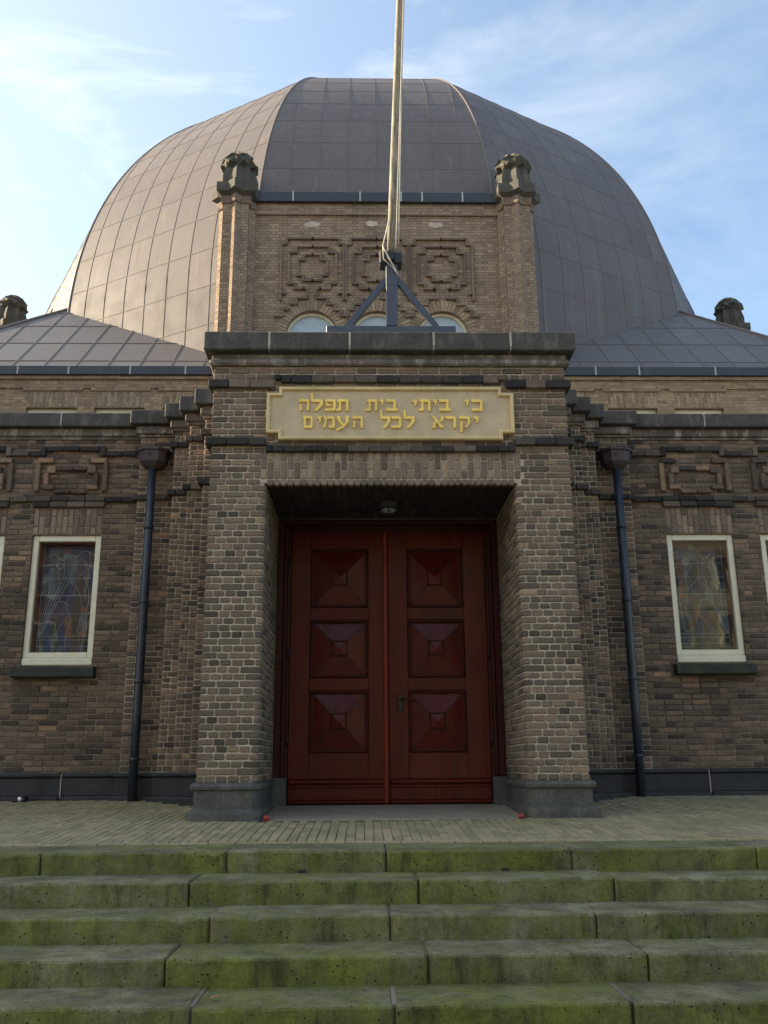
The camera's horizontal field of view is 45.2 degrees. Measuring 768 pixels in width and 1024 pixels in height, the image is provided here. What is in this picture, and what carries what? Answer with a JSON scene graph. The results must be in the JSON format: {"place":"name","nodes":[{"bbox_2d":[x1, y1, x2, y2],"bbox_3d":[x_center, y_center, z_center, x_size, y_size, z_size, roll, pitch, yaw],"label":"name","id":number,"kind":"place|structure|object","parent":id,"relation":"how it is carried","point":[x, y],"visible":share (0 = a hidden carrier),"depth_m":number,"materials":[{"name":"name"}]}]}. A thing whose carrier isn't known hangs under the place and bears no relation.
{"place":"outdoors","nodes":[
{"label":"outdoors","id":0,"kind":"place"},
{"bbox_2d":[0,0,767,334],"label":"sky","id":1,"kind":"structure","parent":0,"point":[672,95],"materials":[{"name":"blue"}]},
{"label":"ground","id":2,"kind":"structure","parent":0,"visible":0},
{"bbox_2d":[0,840,767,1023],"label":"stone staircase","id":3,"kind":"structure","parent":2,"relation":"on","point":[459,933],"depth_m":5.25,"materials":[{"name":"green stone"}]},
{"bbox_2d":[671,927,681,938],"bbox_3d":[1.670,2.401,5.270,0.080,0.073,0.029,0,-15,-1],"label":"weed tuft","id":4,"kind":"object","parent":3,"relation":"on","point":[675,934],"visible":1,"depth_m":5.27,"materials":[{"name":"green plant"}]},
{"bbox_2d":[237,820,555,845],"bbox_3d":[0.028,3.984,11.219,22.000,1.567,9.560,0,-15,-1],"label":"terrace base","id":5,"kind":"object","parent":2,"relation":"on","point":[373,829],"depth_m":7.95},
{"bbox_2d":[263,815,268,820],"bbox_3d":[-1.043,2.714,8.174,0.052,0.045,0.049,0,-15,-1],"label":"red cap","id":6,"kind":"object","parent":5,"relation":"on","point":[266,817],"visible":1,"depth_m":8.16,"materials":[{"name":"plastic"}]},
{"bbox_2d":[0,77,767,821],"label":"synagogue","id":7,"kind":"structure","parent":5,"relation":"on","point":[322,629],"depth_m":10.98,"materials":[{"name":"brick"}]},
{"bbox_2d":[0,536,4,577],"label":"window","id":8,"kind":"structure","parent":7,"relation":"in","point":[2,538],"depth_m":11.20,"materials":[{"name":"beige paint"}]},
{"bbox_2d":[28,409,75,412],"bbox_3d":[-6.419,-1.292,17.724,0.964,1.428,0.060,0,-15,-1],"label":"transom window","id":9,"kind":"structure","parent":7,"relation":"in","point":[29,410],"depth_m":17.87,"materials":[{"name":"beige paint"}]},
{"bbox_2d":[10,536,100,678],"bbox_3d":[-3.858,1.116,11.069,0.950,1.753,0.404,0,-15,-1],"label":"window","id":10,"kind":"structure","parent":7,"relation":"in","point":[60,623],"depth_m":11.17,"materials":[{"name":"glass"}]},
{"bbox_2d":[96,410,130,412],"bbox_3d":[-5.109,-1.294,17.752,0.964,1.428,0.060,0,-15,-1],"label":"transom window","id":11,"kind":"structure","parent":7,"relation":"in","point":[97,411],"depth_m":17.90,"materials":[{"name":"beige paint"}]},
{"bbox_2d":[127,446,172,801],"bbox_3d":[-2.811,1.227,10.742,0.430,4.127,0.282,0,-15,-1],"label":"drainpipe","id":12,"kind":"object","parent":7,"relation":"attached to","point":[153,460],"visible":0.98,"depth_m":10.76,"materials":[{"name":"black metal"}]},
{"bbox_2d":[287,313,333,331],"bbox_3d":[-1.428,-2.723,18.128,1.006,2.573,0.080,0,-15,-1],"label":"arched window","id":13,"kind":"structure","parent":7,"relation":"in","point":[310,322],"depth_m":18.41,"materials":[{"name":"glass"}]},
{"bbox_2d":[287,532,389,803],"bbox_3d":[-0.483,1.633,9.953,1.064,2.900,0.093,0,-15,-1],"label":"door leaf","id":14,"kind":"structure","parent":7,"relation":"in","point":[338,730],"depth_m":9.93,"materials":[{"name":"brown wood"}]},
{"bbox_2d":[355,313,398,325],"bbox_3d":[-0.129,-2.725,18.156,1.006,2.573,0.080,0,-15,-1],"label":"arched window","id":15,"kind":"structure","parent":7,"relation":"in","point":[377,319],"depth_m":18.45,"materials":[{"name":"glass"}]},
{"bbox_2d":[377,499,399,514],"bbox_3d":[0.048,-0.035,9.707,0.250,0.139,0.250,0,-15,-1],"label":"porch lamp","id":16,"kind":"object","parent":7,"relation":"attached to","point":[388,507],"visible":1,"depth_m":9.63,"materials":[{"name":"black metal"}]},
{"bbox_2d":[266,387,514,440],"bbox_3d":[0.065,-0.980,9.206,2.470,0.560,0.066,0,-15,-1],"label":"inscription tablet","id":17,"kind":"object","parent":7,"relation":"attached to","point":[389,413],"visible":1,"depth_m":9.20,"materials":[{"name":"yellow stone"}]},
{"bbox_2d":[326,0,455,332],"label":"flagpole","id":18,"kind":"object","parent":7,"relation":"on","point":[390,260],"visible":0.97,"depth_m":9.84,"materials":[{"name":"white metal"}]},
{"bbox_2d":[388,533,492,803],"bbox_3d":[0.587,1.625,9.950,1.068,2.900,0.147,0,-15,-1],"label":"door leaf","id":19,"kind":"structure","parent":7,"relation":"in","point":[440,748],"depth_m":9.95,"materials":[{"name":"brown wood"}]},
{"bbox_2d":[420,314,466,331],"bbox_3d":[1.171,-2.726,18.183,1.006,2.573,0.080,0,-15,-1],"label":"arched window","id":20,"kind":"structure","parent":7,"relation":"in","point":[442,319],"depth_m":18.48,"materials":[{"name":"glass"}]},
{"bbox_2d":[596,447,646,796],"bbox_3d":[2.878,1.220,10.864,0.430,4.127,0.282,0,-15,-1],"label":"drainpipe","id":21,"kind":"object","parent":7,"relation":"attached to","point":[615,460],"visible":0.95,"depth_m":10.88,"materials":[{"name":"black metal"}]},
{"bbox_2d":[635,410,655,412],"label":"transom window","id":22,"kind":"structure","parent":7,"relation":"in","point":[638,411],"depth_m":18.12,"materials":[{"name":"beige paint"}]},
{"bbox_2d":[675,410,721,413],"bbox_3d":[6.178,-1.307,17.994,0.964,1.428,0.060,0,-15,-1],"label":"transom window","id":23,"kind":"structure","parent":7,"relation":"in","point":[676,411],"depth_m":18.15,"materials":[{"name":"beige paint"}]},
{"bbox_2d":[666,535,757,674],"bbox_3d":[3.910,1.107,11.236,0.950,1.753,0.404,0,-15,-1],"label":"window","id":24,"kind":"structure","parent":7,"relation":"in","point":[704,588],"depth_m":11.34,"materials":[{"name":"glass"}]},
{"bbox_2d":[760,535,767,598],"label":"window","id":25,"kind":"structure","parent":7,"relation":"in","point":[764,538],"depth_m":11.38,"materials":[{"name":"beige paint"}]},
{"bbox_2d":[0,795,767,846],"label":"brick terrace","id":26,"kind":"structure","parent":5,"relation":"on","point":[143,822],"depth_m":7.65,"materials":[{"name":"grey brick"}]},
{"bbox_2d":[0,796,27,801],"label":"ground spotlight","id":27,"kind":"object","parent":26,"relation":"on","point":[19,799],"visible":1,"depth_m":10.14,"materials":[{"name":"black metal"}]},
{"bbox_2d":[262,804,524,820],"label":"entrance slab","id":28,"kind":"structure","parent":5,"relation":"on","point":[379,812],"depth_m":8.76,"materials":[{"name":"grey stone"}]}
]}

